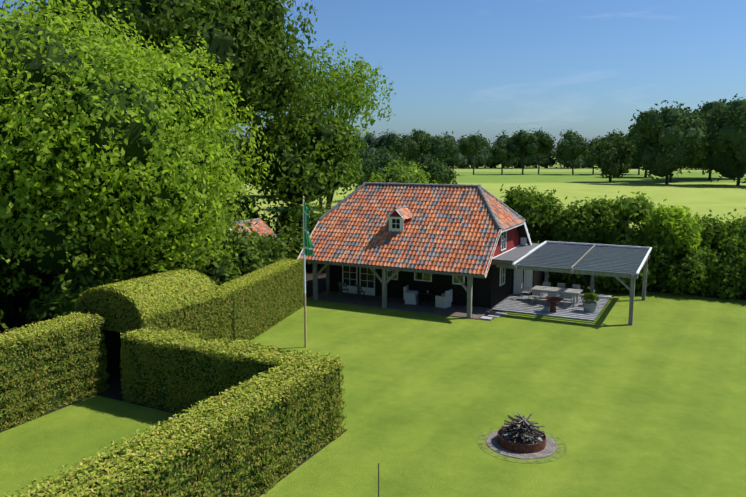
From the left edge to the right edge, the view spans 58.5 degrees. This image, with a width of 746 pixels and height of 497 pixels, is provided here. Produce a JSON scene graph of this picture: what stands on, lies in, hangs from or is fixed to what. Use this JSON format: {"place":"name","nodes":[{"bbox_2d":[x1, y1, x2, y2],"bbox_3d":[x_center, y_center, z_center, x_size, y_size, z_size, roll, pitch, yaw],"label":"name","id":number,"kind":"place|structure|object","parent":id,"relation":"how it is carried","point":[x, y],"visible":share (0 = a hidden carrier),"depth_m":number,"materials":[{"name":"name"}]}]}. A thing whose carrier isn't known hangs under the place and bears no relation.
{"place":"outdoors","nodes":[
{"label":"outdoors","id":0,"kind":"place"},
{"bbox_2d":[0,395,182,496],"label":"lawn","id":1,"kind":"structure","parent":0,"point":[44,446],"depth_m":19.00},
{"bbox_2d":[233,220,287,248],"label":"annex roof tiles","id":2,"kind":"object","parent":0,"point":[261,226],"visible":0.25,"depth_m":41.55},
{"bbox_2d":[0,265,745,496],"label":"garden soil","id":3,"kind":"structure","parent":0,"point":[19,320],"depth_m":31.69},
{"bbox_2d":[0,310,7,327],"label":"bush","id":4,"kind":"object","parent":3,"relation":"on","point":[1,316],"visible":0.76,"depth_m":23.44,"materials":[{"name":"green plant"}]},
{"bbox_2d":[0,266,11,324],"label":"bush","id":5,"kind":"object","parent":3,"relation":"on","point":[2,308],"visible":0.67,"depth_m":31.04,"materials":[{"name":"green plant"}]},
{"bbox_2d":[0,261,71,316],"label":"bush","id":6,"kind":"object","parent":3,"relation":"on","point":[20,301],"visible":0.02,"depth_m":32.38,"materials":[{"name":"green plant"}]},
{"bbox_2d":[18,257,127,328],"bbox_3d":[-11.600,2.574,26.297,4.069,4.169,5.347,-1,8,-9],"label":"bush","id":7,"kind":"object","parent":3,"relation":"on","point":[65,304],"visible":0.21,"depth_m":25.46,"materials":[{"name":"green plant"}]},
{"bbox_2d":[0,0,279,305],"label":"tree","id":8,"kind":"object","parent":3,"relation":"on","point":[118,154],"visible":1,"depth_m":24.88,"materials":[{"name":"green plant"}]},
{"bbox_2d":[75,269,222,381],"bbox_3d":[-8.220,2.790,24.791,3.381,3.558,4.121,4,9,27],"label":"hedge arch","id":9,"kind":"object","parent":3,"relation":"on","point":[185,300],"visible":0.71,"depth_m":23.69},
{"bbox_2d":[0,0,327,140],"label":"beech tree","id":10,"kind":"object","parent":3,"relation":"on","point":[242,36],"visible":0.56,"depth_m":41.86,"materials":[{"name":"green plant"}]},
{"bbox_2d":[131,235,241,285],"bbox_3d":[-8.777,1.511,31.723,5.024,4.604,4.859,4,9,27],"label":"bush","id":11,"kind":"object","parent":3,"relation":"on","point":[221,272],"visible":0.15,"depth_m":31.28,"materials":[{"name":"green plant"}]},
{"bbox_2d":[196,198,253,232],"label":"bush","id":12,"kind":"object","parent":3,"relation":"on","point":[235,215],"depth_m":44.14,"materials":[{"name":"green plant"}]},
{"bbox_2d":[189,211,272,277],"bbox_3d":[-8.230,0.759,35.506,5.808,5.717,4.770,-2,9,-16],"label":"bush","id":13,"kind":"object","parent":3,"relation":"on","point":[248,260],"visible":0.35,"depth_m":34.47,"materials":[{"name":"green plant"}]},
{"bbox_2d":[210,182,275,225],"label":"bush","id":14,"kind":"object","parent":3,"relation":"on","point":[246,203],"visible":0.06,"depth_m":48.31,"materials":[{"name":"green plant"}]},
{"bbox_2d":[218,259,303,342],"bbox_3d":[-5.266,2.432,30.449,1.235,2.627,9.353,2,9,14],"label":"hedge","id":15,"kind":"object","parent":3,"relation":"on","point":[254,303],"visible":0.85,"depth_m":29.73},
{"bbox_2d":[248,227,297,264],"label":"bush","id":16,"kind":"object","parent":3,"relation":"on","point":[275,249],"visible":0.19,"depth_m":37.69,"materials":[{"name":"green plant"}]},
{"bbox_2d":[262,198,335,270],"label":"bush","id":17,"kind":"object","parent":3,"relation":"on","point":[290,221],"visible":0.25,"depth_m":45.29,"materials":[{"name":"green plant"}]},
{"bbox_2d":[330,265,512,307],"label":"house walls","id":18,"kind":"structure","parent":3,"relation":"on","point":[488,291],"depth_m":35.75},
{"bbox_2d":[342,286,374,295],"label":"door panels","id":19,"kind":"object","parent":18,"relation":"in","point":[367,292],"visible":0.68,"depth_m":37.83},
{"bbox_2d":[305,200,529,274],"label":"roof slab","id":20,"kind":"structure","parent":18,"relation":"on","point":[521,230],"depth_m":37.88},
{"bbox_2d":[302,260,484,277],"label":"roof fascia","id":21,"kind":"structure","parent":20,"relation":"attached to","point":[400,269],"depth_m":33.53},
{"bbox_2d":[298,184,524,274],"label":"roof tiles","id":22,"kind":"object","parent":20,"relation":"on","point":[451,229],"visible":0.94,"depth_m":35.24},
{"bbox_2d":[386,207,409,231],"bbox_3d":[1.546,-1.594,35.898,1.081,1.220,1.718,4,9,27],"label":"roof dormer","id":23,"kind":"object","parent":22,"relation":"on","point":[398,221],"visible":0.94,"depth_m":35.27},
{"bbox_2d":[386,207,411,218],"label":"dormer roof tiles","id":24,"kind":"object","parent":23,"relation":"on","point":[405,212],"visible":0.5,"depth_m":35.47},
{"bbox_2d":[319,182,525,228],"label":"roof ridge tiles","id":25,"kind":"object","parent":22,"relation":"on","point":[488,206],"visible":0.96,"depth_m":36.80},
{"bbox_2d":[297,219,531,277],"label":"roof trim boards","id":26,"kind":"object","parent":20,"relation":"attached to","point":[526,229],"visible":0.29,"depth_m":35.92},
{"bbox_2d":[342,231,506,288],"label":"house windows","id":27,"kind":"structure","parent":18,"relation":"in","point":[349,277],"depth_m":37.32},
{"bbox_2d":[543,266,571,286],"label":"patio bush","id":28,"kind":"object","parent":3,"relation":"on","point":[554,278],"visible":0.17,"depth_m":39.86,"materials":[{"name":"green plant"}]},
{"bbox_2d":[562,273,588,287],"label":"patio bush","id":29,"kind":"object","parent":3,"relation":"on","point":[577,279],"visible":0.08,"depth_m":39.10,"materials":[{"name":"green plant"}]},
{"bbox_2d":[548,208,604,246],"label":"shrub","id":30,"kind":"object","parent":3,"relation":"on","point":[553,229],"visible":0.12,"depth_m":41.97,"materials":[{"name":"green plant"}]},
{"bbox_2d":[553,191,628,246],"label":"shrub","id":31,"kind":"object","parent":3,"relation":"on","point":[602,219],"visible":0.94,"depth_m":41.00,"materials":[{"name":"green plant"}]},
{"bbox_2d":[583,246,622,293],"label":"patio bush","id":32,"kind":"object","parent":3,"relation":"on","point":[602,283],"visible":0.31,"depth_m":38.12,"materials":[{"name":"green plant"}]},
{"bbox_2d":[600,191,654,248],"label":"shrub","id":33,"kind":"object","parent":3,"relation":"on","point":[634,210],"visible":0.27,"depth_m":40.77,"materials":[{"name":"green plant"}]},
{"bbox_2d":[607,247,660,294],"bbox_3d":[14.981,1.428,38.373,3.019,3.188,3.225,4,9,27],"label":"patio bush","id":34,"kind":"object","parent":3,"relation":"on","point":[638,282],"visible":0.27,"depth_m":37.71,"materials":[{"name":"green plant"}]},
{"bbox_2d":[640,234,683,289],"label":"bush","id":35,"kind":"object","parent":3,"relation":"on","point":[660,255],"visible":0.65,"depth_m":38.16,"materials":[{"name":"green plant"}]},
{"bbox_2d":[640,199,705,286],"bbox_3d":[17.590,-0.296,39.605,3.266,5.294,4.872,2,8,13],"label":"shrub","id":36,"kind":"object","parent":3,"relation":"on","point":[677,227],"visible":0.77,"depth_m":38.26,"materials":[{"name":"green plant"}]},
{"bbox_2d":[657,242,723,296],"bbox_3d":[18.153,1.221,37.655,3.731,3.250,3.119,-2,8,-11],"label":"bush","id":37,"kind":"object","parent":3,"relation":"on","point":[692,272],"visible":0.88,"depth_m":37.23,"materials":[{"name":"green plant"}]},
{"bbox_2d":[676,210,730,264],"bbox_3d":[19.773,-0.111,40.160,5.281,4.754,4.132,-2,9,-14],"label":"shrub","id":38,"kind":"object","parent":3,"relation":"on","point":[711,231],"visible":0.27,"depth_m":38.79,"materials":[{"name":"green plant"}]},
{"bbox_2d":[699,248,745,301],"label":"bush","id":39,"kind":"object","parent":3,"relation":"on","point":[730,280],"visible":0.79,"depth_m":36.57,"materials":[{"name":"green plant"}]},
{"bbox_2d":[710,208,745,271],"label":"shrub","id":40,"kind":"object","parent":3,"relation":"on","point":[735,238],"visible":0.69,"depth_m":37.57,"materials":[{"name":"green plant"}]},
{"bbox_2d":[0,0,745,152],"label":"sky","id":41,"kind":"structure","parent":0,"point":[462,67],"materials":[{"name":"blue"}]},
{"bbox_2d":[306,291,492,319],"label":"patio floor","id":42,"kind":"structure","parent":0,"point":[455,310],"depth_m":34.99,"materials":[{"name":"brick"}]},
{"bbox_2d":[338,282,348,296],"bbox_3d":[-1.638,2.292,37.162,0.470,0.889,0.612,3,9,17],"label":"folding chair","id":43,"kind":"object","parent":42,"relation":"on","point":[341,284],"visible":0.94,"depth_m":37.03,"materials":[{"name":"grey wood"}]},
{"bbox_2d":[355,284,366,299],"bbox_3d":[-0.674,2.370,36.620,0.612,0.889,0.470,-5,10,-33],"label":"folding chair","id":44,"kind":"object","parent":42,"relation":"on","point":[358,286],"visible":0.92,"depth_m":36.51,"materials":[{"name":"grey wood"}]},
{"bbox_2d":[313,263,472,317],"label":"veranda posts","id":45,"kind":"object","parent":42,"relation":"on","point":[384,281],"visible":0.48,"depth_m":34.40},
{"bbox_2d":[404,285,417,304],"bbox_3d":[2.030,2.486,35.512,0.660,0.950,0.720,3,9,17],"label":"wicker chair","id":46,"kind":"object","parent":42,"relation":"on","point":[410,296],"visible":0.96,"depth_m":35.24,"materials":[{"name":"wicker"}]},
{"bbox_2d":[418,290,438,306],"bbox_3d":[2.928,2.600,35.185,0.850,0.820,0.800,4,9,27],"label":"table","id":47,"kind":"object","parent":42,"relation":"on","point":[427,292],"visible":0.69,"depth_m":35.07,"materials":[{"name":"wood"}]},
{"bbox_2d":[435,289,452,307],"bbox_3d":[3.687,2.608,34.678,0.660,0.950,0.720,6,10,35],"label":"wicker chair","id":48,"kind":"object","parent":42,"relation":"on","point":[443,300],"visible":0.98,"depth_m":34.45,"materials":[{"name":"wicker"}]},
{"bbox_2d":[211,158,745,242],"bbox_3d":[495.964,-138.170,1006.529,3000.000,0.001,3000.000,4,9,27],"label":"ground","id":49,"kind":"structure","parent":0,"point":[696,191],"depth_m":151.00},
{"bbox_2d":[265,39,395,208],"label":"airy tree","id":50,"kind":"object","parent":49,"relation":"on","point":[357,101],"visible":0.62,"depth_m":51.24,"materials":[{"name":"green plant"}]},
{"bbox_2d":[316,153,366,208],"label":"tree","id":51,"kind":"object","parent":49,"relation":"on","point":[359,175],"visible":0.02,"depth_m":92.35,"materials":[{"name":"green plant"}]},
{"bbox_2d":[353,135,367,155],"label":"forest tree","id":52,"kind":"object","parent":49,"relation":"on","point":[361,149],"visible":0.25,"depth_m":319.80,"materials":[{"name":"green plant"}]},
{"bbox_2d":[361,131,380,150],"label":"forest tree","id":53,"kind":"object","parent":49,"relation":"on","point":[373,141],"visible":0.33,"depth_m":340.88,"materials":[{"name":"green plant"}]},
{"bbox_2d":[360,144,383,162],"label":"forest edge tree","id":54,"kind":"object","parent":49,"relation":"on","point":[368,151],"visible":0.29,"depth_m":313.40,"materials":[{"name":"green plant"}]},
{"bbox_2d":[353,146,419,188],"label":"tree","id":55,"kind":"object","parent":49,"relation":"on","point":[374,165],"visible":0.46,"depth_m":107.19,"materials":[{"name":"green plant"}]},
{"bbox_2d":[375,129,402,152],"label":"forest tree","id":56,"kind":"object","parent":49,"relation":"on","point":[387,139],"visible":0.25,"depth_m":336.69,"materials":[{"name":"green plant"}]},
{"bbox_2d":[359,157,436,185],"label":"tree","id":57,"kind":"object","parent":49,"relation":"on","point":[402,175],"visible":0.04,"depth_m":50.12,"materials":[{"name":"green plant"}]},
{"bbox_2d":[388,133,422,163],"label":"tree","id":58,"kind":"object","parent":49,"relation":"on","point":[408,147],"visible":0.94,"depth_m":230.38,"materials":[{"name":"green plant"}]},
{"bbox_2d":[403,157,425,166],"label":"forest edge tree","id":59,"kind":"object","parent":49,"relation":"on","point":[416,161],"visible":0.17,"depth_m":314.73,"materials":[{"name":"green plant"}]},
{"bbox_2d":[409,129,433,166],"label":"tree","id":60,"kind":"object","parent":49,"relation":"on","point":[424,139],"visible":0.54,"depth_m":232.56,"materials":[{"name":"green plant"}]},
{"bbox_2d":[429,135,440,145],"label":"forest tree","id":61,"kind":"object","parent":49,"relation":"on","point":[433,137],"visible":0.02,"depth_m":326.42,"materials":[{"name":"green plant"}]},
{"bbox_2d":[413,156,458,183],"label":"tree","id":62,"kind":"object","parent":49,"relation":"on","point":[441,173],"visible":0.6,"depth_m":127.33,"materials":[{"name":"green plant"}]},
{"bbox_2d":[426,155,451,166],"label":"forest edge tree","id":63,"kind":"object","parent":49,"relation":"on","point":[446,161],"visible":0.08,"depth_m":314.99,"materials":[{"name":"green plant"}]},
{"bbox_2d":[426,135,459,162],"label":"tree","id":64,"kind":"object","parent":49,"relation":"on","point":[441,150],"visible":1,"depth_m":231.23,"materials":[{"name":"green plant"}]},
{"bbox_2d":[437,131,459,166],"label":"forest tree","id":65,"kind":"object","parent":49,"relation":"on","point":[449,137],"visible":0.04,"depth_m":326.51,"materials":[{"name":"green plant"}]},
{"bbox_2d":[448,144,469,168],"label":"forest edge tree","id":66,"kind":"object","parent":49,"relation":"on","point":[460,161],"visible":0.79,"depth_m":314.69,"materials":[{"name":"green plant"}]},
{"bbox_2d":[457,131,487,174],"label":"tree","id":67,"kind":"object","parent":49,"relation":"on","point":[472,145],"visible":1,"depth_m":229.10,"materials":[{"name":"green plant"}]},
{"bbox_2d":[465,146,492,168],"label":"forest edge tree","id":68,"kind":"object","parent":49,"relation":"on","point":[482,158],"visible":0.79,"depth_m":315.05,"materials":[{"name":"green plant"}]},
{"bbox_2d":[472,147,497,167],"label":"forest edge tree","id":69,"kind":"object","parent":49,"relation":"on","point":[481,165],"visible":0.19,"depth_m":321.77,"materials":[{"name":"green plant"}]},
{"bbox_2d":[484,142,501,167],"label":"forest edge tree","id":70,"kind":"object","parent":49,"relation":"on","point":[492,162],"visible":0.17,"depth_m":318.76,"materials":[{"name":"green plant"}]},
{"bbox_2d":[492,130,511,167],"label":"forest tree","id":71,"kind":"object","parent":49,"relation":"on","point":[504,137],"visible":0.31,"depth_m":329.02,"materials":[{"name":"green plant"}]},
{"bbox_2d":[489,140,517,174],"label":"tree","id":72,"kind":"object","parent":49,"relation":"on","point":[501,152],"visible":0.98,"depth_m":232.80,"materials":[{"name":"green plant"}]},
{"bbox_2d":[499,157,520,168],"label":"forest edge tree","id":73,"kind":"object","parent":49,"relation":"on","point":[510,163],"visible":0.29,"depth_m":316.16,"materials":[{"name":"green plant"}]},
{"bbox_2d":[506,127,539,174],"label":"tree","id":74,"kind":"object","parent":49,"relation":"on","point":[523,144],"visible":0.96,"depth_m":232.72,"materials":[{"name":"green plant"}]},
{"bbox_2d":[513,155,533,168],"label":"forest edge tree","id":75,"kind":"object","parent":49,"relation":"on","point":[528,162],"visible":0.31,"depth_m":319.32,"materials":[{"name":"green plant"}]},
{"bbox_2d":[529,152,550,167],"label":"forest edge tree","id":76,"kind":"object","parent":49,"relation":"on","point":[543,162],"visible":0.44,"depth_m":318.98,"materials":[{"name":"green plant"}]},
{"bbox_2d":[533,147,556,167],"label":"forest edge tree","id":77,"kind":"object","parent":49,"relation":"on","point":[551,162],"visible":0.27,"depth_m":322.11,"materials":[{"name":"green plant"}]},
{"bbox_2d":[532,127,557,173],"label":"tree","id":78,"kind":"object","parent":49,"relation":"on","point":[546,142],"visible":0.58,"depth_m":235.32,"materials":[{"name":"green plant"}]},
{"bbox_2d":[552,151,578,168],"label":"forest edge tree","id":79,"kind":"object","parent":49,"relation":"on","point":[567,164],"visible":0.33,"depth_m":315.13,"materials":[{"name":"green plant"}]},
{"bbox_2d":[554,129,578,167],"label":"forest tree","id":80,"kind":"object","parent":49,"relation":"on","point":[568,134],"visible":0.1,"depth_m":323.20,"materials":[{"name":"green plant"}]},
{"bbox_2d":[552,132,590,174],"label":"tree","id":81,"kind":"object","parent":49,"relation":"on","point":[571,148],"visible":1,"depth_m":230.04,"materials":[{"name":"green plant"}]},
{"bbox_2d":[557,154,588,168],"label":"forest edge tree","id":82,"kind":"object","parent":49,"relation":"on","point":[580,162],"visible":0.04,"depth_m":317.94,"materials":[{"name":"green plant"}]},
{"bbox_2d":[581,157,592,167],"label":"forest edge tree","id":83,"kind":"object","parent":49,"relation":"on","point":[587,163],"visible":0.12,"depth_m":321.56,"materials":[{"name":"green plant"}]},
{"bbox_2d":[582,137,599,174],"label":"tree","id":84,"kind":"object","parent":49,"relation":"on","point":[592,142],"visible":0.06,"depth_m":230.91,"materials":[{"name":"green plant"}]},
{"bbox_2d":[583,133,635,181],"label":"clump tree","id":85,"kind":"object","parent":49,"relation":"on","point":[611,157],"visible":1,"depth_m":173.10,"materials":[{"name":"green plant"}]},
{"bbox_2d":[597,128,624,141],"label":"tree","id":86,"kind":"object","parent":49,"relation":"on","point":[616,135],"visible":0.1,"depth_m":235.93,"materials":[{"name":"green plant"}]},
{"bbox_2d":[622,124,646,176],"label":"clump tree","id":87,"kind":"object","parent":49,"relation":"on","point":[630,135],"visible":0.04,"depth_m":207.18,"materials":[{"name":"green plant"}]},
{"bbox_2d":[633,101,707,181],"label":"clump tree","id":88,"kind":"object","parent":49,"relation":"on","point":[642,143],"visible":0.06,"depth_m":179.53,"materials":[{"name":"green plant"}]},
{"bbox_2d":[629,100,713,183],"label":"clump tree","id":89,"kind":"object","parent":49,"relation":"on","point":[680,139],"visible":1,"depth_m":160.66,"materials":[{"name":"green plant"}]},
{"bbox_2d":[688,96,743,179],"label":"clump tree","id":90,"kind":"object","parent":49,"relation":"on","point":[707,109],"visible":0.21,"depth_m":184.61,"materials":[{"name":"green plant"}]},
{"bbox_2d":[698,93,745,185],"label":"clump tree","id":91,"kind":"object","parent":49,"relation":"on","point":[725,156],"visible":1,"depth_m":155.66,"materials":[{"name":"green plant"}]},
{"bbox_2d":[249,283,745,496],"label":"lawn","id":92,"kind":"structure","parent":0,"point":[650,401],"depth_m":22.01,"materials":[{"name":"plant"}]},
{"bbox_2d":[0,312,346,496],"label":"hedges","id":93,"kind":"object","parent":92,"relation":"on","point":[256,419],"visible":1,"depth_m":18.19,"materials":[{"name":"plant"}]},
{"bbox_2d":[302,196,312,347],"bbox_3d":[-2.642,1.004,27.116,0.461,6.300,0.133,4,9,27],"label":"flag pole","id":94,"kind":"object","parent":92,"relation":"on","point":[307,246],"visible":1,"depth_m":26.97,"materials":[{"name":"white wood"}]},
{"bbox_2d":[480,312,507,319],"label":"stepping stones","id":95,"kind":"object","parent":92,"relation":"on","point":[491,316],"depth_m":32.89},
{"bbox_2d":[496,241,651,324],"bbox_3d":[10.775,1.566,35.359,6.745,2.815,7.297,4,9,27],"label":"pergola","id":96,"kind":"object","parent":92,"relation":"on","point":[580,258],"visible":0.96,"depth_m":34.16,"materials":[{"name":"white paint"}]},
{"bbox_2d":[490,227,519,266],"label":"house gable walls","id":97,"kind":"structure","parent":0,"point":[513,240],"depth_m":36.87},
{"bbox_2d":[477,426,566,463],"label":"worn ground","id":98,"kind":"structure","parent":0,"point":[560,452],"depth_m":18.03,"materials":[{"name":"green plant"}]},
{"bbox_2d":[486,431,556,458],"bbox_3d":[4.124,5.419,18.537,1.940,0.030,1.940,4,9,27],"label":"paving ring","id":99,"kind":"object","parent":98,"relation":"on","point":[550,448],"depth_m":18.06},
{"bbox_2d":[497,412,545,452],"bbox_3d":[4.124,5.020,18.479,1.320,0.776,1.320,4,9,27],"label":"fire pit","id":100,"kind":"object","parent":99,"relation":"on","point":[521,434],"visible":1,"depth_m":18.22,"materials":[{"name":"brown"}]},
{"bbox_2d":[492,292,611,320],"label":"patio","id":101,"kind":"structure","parent":0,"point":[512,302],"depth_m":34.78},
{"bbox_2d":[520,283,530,300],"bbox_3d":[8.321,2.392,36.406,0.500,0.882,0.440,4,9,27],"label":"patio chair","id":102,"kind":"object","parent":101,"relation":"on","point":[521,287],"visible":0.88,"depth_m":36.32,"materials":[{"name":"silver metal"}]},
{"bbox_2d":[512,264,544,294],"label":"store room wall","id":103,"kind":"structure","parent":101,"relation":"on","point":[529,279],"depth_m":37.66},
{"bbox_2d":[491,243,539,265],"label":"flat roof","id":104,"kind":"structure","parent":103,"relation":"on","point":[509,258],"depth_m":35.17,"materials":[{"name":"fabric"}]},
{"bbox_2d":[520,234,529,245],"bbox_3d":[8.898,-0.523,38.974,0.340,0.590,0.800,4,9,27],"label":"ac unit","id":105,"kind":"object","parent":104,"relation":"on","point":[523,241],"visible":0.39,"depth_m":38.64,"materials":[{"name":"white"}]},
{"bbox_2d":[532,290,542,304],"bbox_3d":[8.661,2.575,35.146,0.440,0.882,0.500,4,9,27],"label":"patio chair","id":106,"kind":"object","parent":101,"relation":"on","point":[536,292],"visible":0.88,"depth_m":34.97,"materials":[{"name":"silver metal"}]},
{"bbox_2d":[548,291,557,304],"bbox_3d":[9.374,2.627,34.787,0.440,0.882,0.500,4,9,27],"label":"patio chair","id":107,"kind":"object","parent":101,"relation":"on","point":[551,293],"visible":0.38,"depth_m":34.55,"materials":[{"name":"silver metal"}]},
{"bbox_2d":[544,297,562,312],"bbox_3d":[9.065,2.857,33.539,0.940,0.695,0.926,4,9,27],"label":"fire bowl","id":108,"kind":"object","parent":101,"relation":"on","point":[553,301],"visible":1,"depth_m":33.45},
{"bbox_2d":[531,285,582,305],"bbox_3d":[9.807,2.562,35.638,2.500,0.765,1.138,4,9,27],"label":"patio table","id":109,"kind":"object","parent":101,"relation":"on","point":[559,290],"visible":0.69,"depth_m":35.55,"materials":[{"name":"silver metal"}]},
{"bbox_2d":[563,292,573,307],"bbox_3d":[10.087,2.679,34.428,0.440,0.882,0.500,4,9,27],"label":"patio chair","id":110,"kind":"object","parent":101,"relation":"on","point":[567,295],"visible":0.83,"depth_m":34.24,"materials":[{"name":"silver metal"}]},
{"bbox_2d":[582,301,597,312],"bbox_3d":[10.944,2.951,33.652,0.760,0.475,0.748,4,9,27],"label":"planter pot","id":111,"kind":"object","parent":101,"relation":"on","point":[589,307],"visible":0.94,"depth_m":33.43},
{"bbox_2d":[581,293,598,301],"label":"plant leaves","id":112,"kind":"object","parent":111,"relation":"in","point":[586,297],"visible":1,"depth_m":33.35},
{"label":"back lawn","id":113,"kind":"structure","parent":0,"visible":0},
{"bbox_2d":[233,98,366,213],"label":"tree","id":114,"kind":"object","parent":113,"relation":"on","point":[314,157],"visible":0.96,"depth_m":47.07,"materials":[{"name":"green plant"}]},
{"bbox_2d":[500,184,565,243],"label":"shrub","id":115,"kind":"object","parent":113,"relation":"on","point":[538,211],"visible":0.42,"depth_m":42.69,"materials":[{"name":"green plant"}]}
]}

